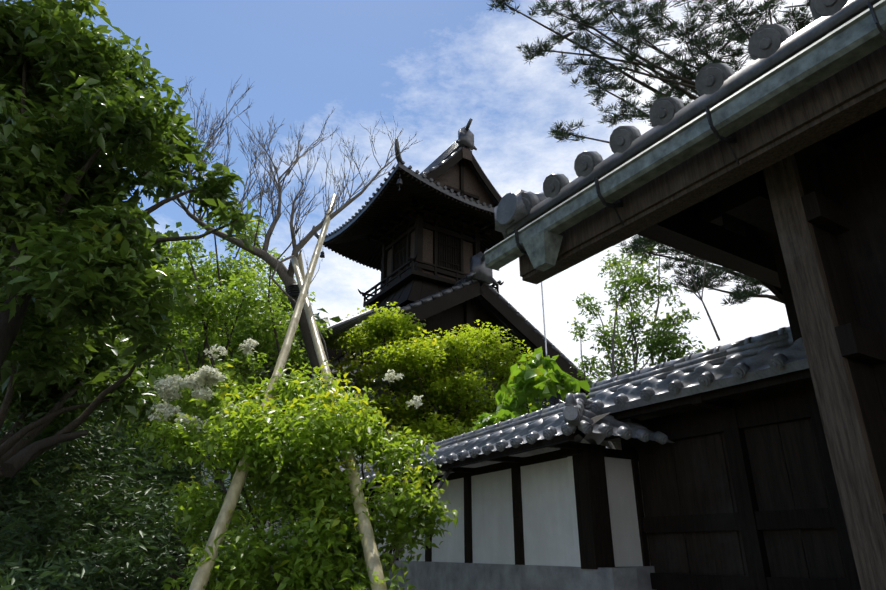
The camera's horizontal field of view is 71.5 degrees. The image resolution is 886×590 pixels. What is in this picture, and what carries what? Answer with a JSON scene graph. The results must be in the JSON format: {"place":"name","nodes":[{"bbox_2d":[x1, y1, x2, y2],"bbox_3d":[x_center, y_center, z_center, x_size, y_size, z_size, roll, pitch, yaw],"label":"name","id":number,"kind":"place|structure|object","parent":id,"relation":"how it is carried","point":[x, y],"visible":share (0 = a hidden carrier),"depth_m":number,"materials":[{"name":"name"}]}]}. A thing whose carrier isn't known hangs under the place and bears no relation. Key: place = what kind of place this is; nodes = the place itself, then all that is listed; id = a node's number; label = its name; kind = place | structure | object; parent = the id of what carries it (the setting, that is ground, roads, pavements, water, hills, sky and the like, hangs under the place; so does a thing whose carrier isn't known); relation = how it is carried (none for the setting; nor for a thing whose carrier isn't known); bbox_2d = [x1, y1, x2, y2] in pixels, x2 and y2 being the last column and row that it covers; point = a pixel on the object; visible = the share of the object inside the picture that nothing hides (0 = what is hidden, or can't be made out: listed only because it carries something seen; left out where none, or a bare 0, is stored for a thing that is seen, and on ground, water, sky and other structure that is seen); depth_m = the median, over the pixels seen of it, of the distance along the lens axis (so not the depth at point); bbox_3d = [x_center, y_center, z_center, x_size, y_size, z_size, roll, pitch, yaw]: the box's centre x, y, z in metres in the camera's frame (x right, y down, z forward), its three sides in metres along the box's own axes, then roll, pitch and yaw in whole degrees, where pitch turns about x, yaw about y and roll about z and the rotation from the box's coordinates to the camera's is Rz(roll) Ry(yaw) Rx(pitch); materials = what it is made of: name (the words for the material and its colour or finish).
{"place":"outdoors","nodes":[
{"label":"outdoors","id":0,"kind":"place"},
{"bbox_2d":[0,0,813,381],"label":"sky","id":1,"kind":"structure","parent":0,"point":[433,67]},
{"bbox_2d":[323,147,503,322],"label":"tower","id":2,"kind":"structure","parent":0,"point":[366,238],"depth_m":17.72,"materials":[{"name":"brown wood"}]},
{"bbox_2d":[320,175,402,257],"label":"tower bells","id":3,"kind":"object","parent":2,"relation":"hanging from","point":[399,184],"visible":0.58,"depth_m":15.62,"materials":[{"name":"black metal"}]},
{"bbox_2d":[312,118,501,268],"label":"tower tiles","id":4,"kind":"object","parent":2,"relation":"on","point":[465,139],"visible":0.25,"depth_m":17.70,"materials":[{"name":"grey ceramic"}]},
{"bbox_2d":[387,147,496,280],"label":"wall","id":5,"kind":"structure","parent":2,"relation":"attached to","point":[472,184],"depth_m":18.01,"materials":[{"name":"brown wood"}]},
{"bbox_2d":[285,393,607,501],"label":"tiles wall","id":6,"kind":"structure","parent":0,"point":[551,422],"depth_m":4.75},
{"bbox_2d":[294,412,614,568],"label":"wall","id":7,"kind":"structure","parent":0,"point":[547,520],"depth_m":4.59,"materials":[{"name":"white paint"}]},
{"bbox_2d":[324,282,591,396],"bbox_3d":[0.813,1.044,15.725,8.575,2.869,0.615,14,-26,-30],"label":"wooden hall","id":8,"kind":"object","parent":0,"point":[450,311],"visible":0.25,"depth_m":16.01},
{"bbox_2d":[473,346,589,429],"bbox_3d":[0.860,1.236,5.927,1.174,1.602,0.941,0,-23,1],"label":"shrub","id":9,"kind":"object","parent":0,"point":[529,381],"depth_m":5.92,"materials":[{"name":"green plant"}]},
{"bbox_2d":[567,242,719,448],"bbox_3d":[3.084,0.725,9.325,2.581,3.925,1.390,-12,-25,26],"label":"tree","id":10,"kind":"object","parent":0,"point":[667,341],"depth_m":9.46,"materials":[{"name":"green plant"}]},
{"bbox_2d":[487,0,815,305],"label":"pine","id":11,"kind":"object","parent":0,"point":[739,294],"depth_m":10.18,"materials":[{"name":"green plant"}]},
{"bbox_2d":[511,1,885,589],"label":"gate","id":12,"kind":"structure","parent":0,"point":[842,173],"depth_m":3.41,"materials":[{"name":"brown wood"}]},
{"bbox_2d":[567,456,650,566],"bbox_3d":[1.155,1.489,4.242,0.600,0.700,0.140,14,-26,-30],"label":"plaster","id":13,"kind":"object","parent":12,"relation":"attached to","point":[624,519],"visible":0.5,"depth_m":4.19,"materials":[{"name":"white paint"}]},
{"bbox_2d":[484,0,885,270],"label":"gutter","id":14,"kind":"object","parent":12,"relation":"on","point":[850,42],"visible":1,"depth_m":2.57,"materials":[{"name":"grey metal"}]},
{"bbox_2d":[494,0,880,238],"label":"roof tiles","id":15,"kind":"object","parent":12,"relation":"on","point":[771,47],"visible":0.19,"depth_m":2.83,"materials":[{"name":"grey ceramic"}]},
{"bbox_2d":[578,326,808,444],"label":"gate tiles","id":16,"kind":"object","parent":12,"relation":"on","point":[779,351],"visible":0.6,"depth_m":3.95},
{"bbox_2d":[635,418,847,579],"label":"door panels","id":17,"kind":"object","parent":12,"relation":"attached to","point":[690,476],"visible":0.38,"depth_m":3.75,"materials":[{"name":"brown wood"}]},
{"bbox_2d":[519,45,885,589],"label":"wooden beam","id":18,"kind":"structure","parent":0,"point":[770,143],"depth_m":2.48,"materials":[{"name":"wood"}]},
{"label":"ground","id":19,"kind":"structure","parent":0,"visible":0},
{"bbox_2d":[0,241,87,476],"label":"trunk","id":20,"kind":"object","parent":19,"relation":"on","point":[14,465],"visible":0.77,"depth_m":3.96,"materials":[{"name":"brown plant"}]},
{"bbox_2d":[0,0,265,478],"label":"tree","id":21,"kind":"object","parent":19,"relation":"on","point":[65,339],"depth_m":4.51,"materials":[{"name":"green plant"}]},
{"bbox_2d":[0,362,296,589],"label":"shrub leaves","id":22,"kind":"object","parent":19,"relation":"on","point":[133,506],"visible":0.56,"depth_m":4.94,"materials":[{"name":"green plant"}]},
{"bbox_2d":[0,199,422,589],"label":"leaves","id":23,"kind":"object","parent":19,"relation":"on","point":[158,249],"depth_m":10.29,"materials":[{"name":"green plant"}]},
{"bbox_2d":[100,207,332,589],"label":"tree","id":24,"kind":"object","parent":19,"relation":"on","point":[232,297],"depth_m":8.45,"materials":[{"name":"green plant"}]},
{"bbox_2d":[189,194,386,589],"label":"bamboo poles","id":25,"kind":"object","parent":19,"relation":"on","point":[201,577],"visible":0.62,"depth_m":3.22,"materials":[{"name":"beige wood"}]},
{"bbox_2d":[155,76,422,401],"bbox_3d":[-1.828,-0.638,5.998,3.191,3.606,1.203,4,-23,-8],"label":"bare tree","id":26,"kind":"object","parent":19,"relation":"on","point":[285,274],"visible":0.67,"depth_m":6.12,"materials":[{"name":"brown plant"}]},
{"bbox_2d":[285,283,335,386],"bbox_3d":[-1.217,0.437,5.707,0.583,1.142,0.200,1,-23,-3],"label":"trunk wrap","id":27,"kind":"object","parent":26,"relation":"attached to","point":[307,338],"visible":0.25,"depth_m":5.67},
{"bbox_2d":[287,284,308,298],"bbox_3d":[-1.375,-0.016,5.839,0.211,0.120,0.194,0,-23,1],"label":"rope","id":28,"kind":"object","parent":27,"relation":"attached to","point":[293,289],"visible":0.44,"depth_m":5.76,"materials":[{"name":"fabric"}]},
{"bbox_2d":[125,358,461,589],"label":"bush","id":29,"kind":"object","parent":19,"relation":"on","point":[322,565],"depth_m":3.22,"materials":[{"name":"green plant"}]},
{"bbox_2d":[149,348,267,452],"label":"flower shrub leaves","id":30,"kind":"object","parent":29,"relation":"on","point":[191,404],"visible":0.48,"depth_m":4.12,"materials":[{"name":"green plant"}]},
{"bbox_2d":[148,338,423,433],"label":"flowers","id":31,"kind":"object","parent":29,"relation":"on","point":[207,375],"visible":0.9,"depth_m":3.93,"materials":[{"name":"white plant"}]},
{"bbox_2d":[197,421,419,582],"bbox_3d":[-3.282,8.121,19.559,12.400,4.000,19.450,14,-26,-30],"label":"foliage","id":32,"kind":"object","parent":19,"relation":"on","point":[266,529],"depth_m":9.69,"materials":[{"name":"green plant"}]},
{"bbox_2d":[218,249,621,449],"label":"hall tiles","id":33,"kind":"object","parent":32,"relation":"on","point":[480,273],"visible":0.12,"depth_m":14.70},
{"bbox_2d":[541,282,546,353],"bbox_3d":[2.581,0.376,15.742,1.553,4.300,0.516,16,-28,-34],"label":"cable","id":34,"kind":"object","parent":33,"relation":"on","point":[544,319],"depth_m":15.69,"materials":[{"name":"metal"}]},
{"bbox_2d":[322,301,549,451],"bbox_3d":[-0.212,2.906,10.886,4.816,6.081,2.941,0,-23,1],"label":"bush","id":35,"kind":"object","parent":19,"relation":"on","point":[419,355],"depth_m":11.15,"materials":[{"name":"green plant"}]},
{"bbox_2d":[347,560,638,589],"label":"wall base","id":36,"kind":"object","parent":19,"relation":"on","point":[422,575],"visible":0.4,"depth_m":4.62,"materials":[{"name":"grey concrete"}]},
{"bbox_2d":[384,469,451,570],"bbox_3d":[-0.218,1.738,4.643,0.044,1.074,1.069,-16,-28,34],"label":"support pole","id":37,"kind":"object","parent":36,"relation":"attached to","point":[444,477],"depth_m":4.96,"materials":[{"name":"brown wood"}]},
{"bbox_2d":[628,566,654,589],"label":"stone base","id":38,"kind":"object","parent":19,"relation":"on","point":[644,578],"visible":0.2,"depth_m":4.08,"materials":[{"name":"grey stone"}]}
]}

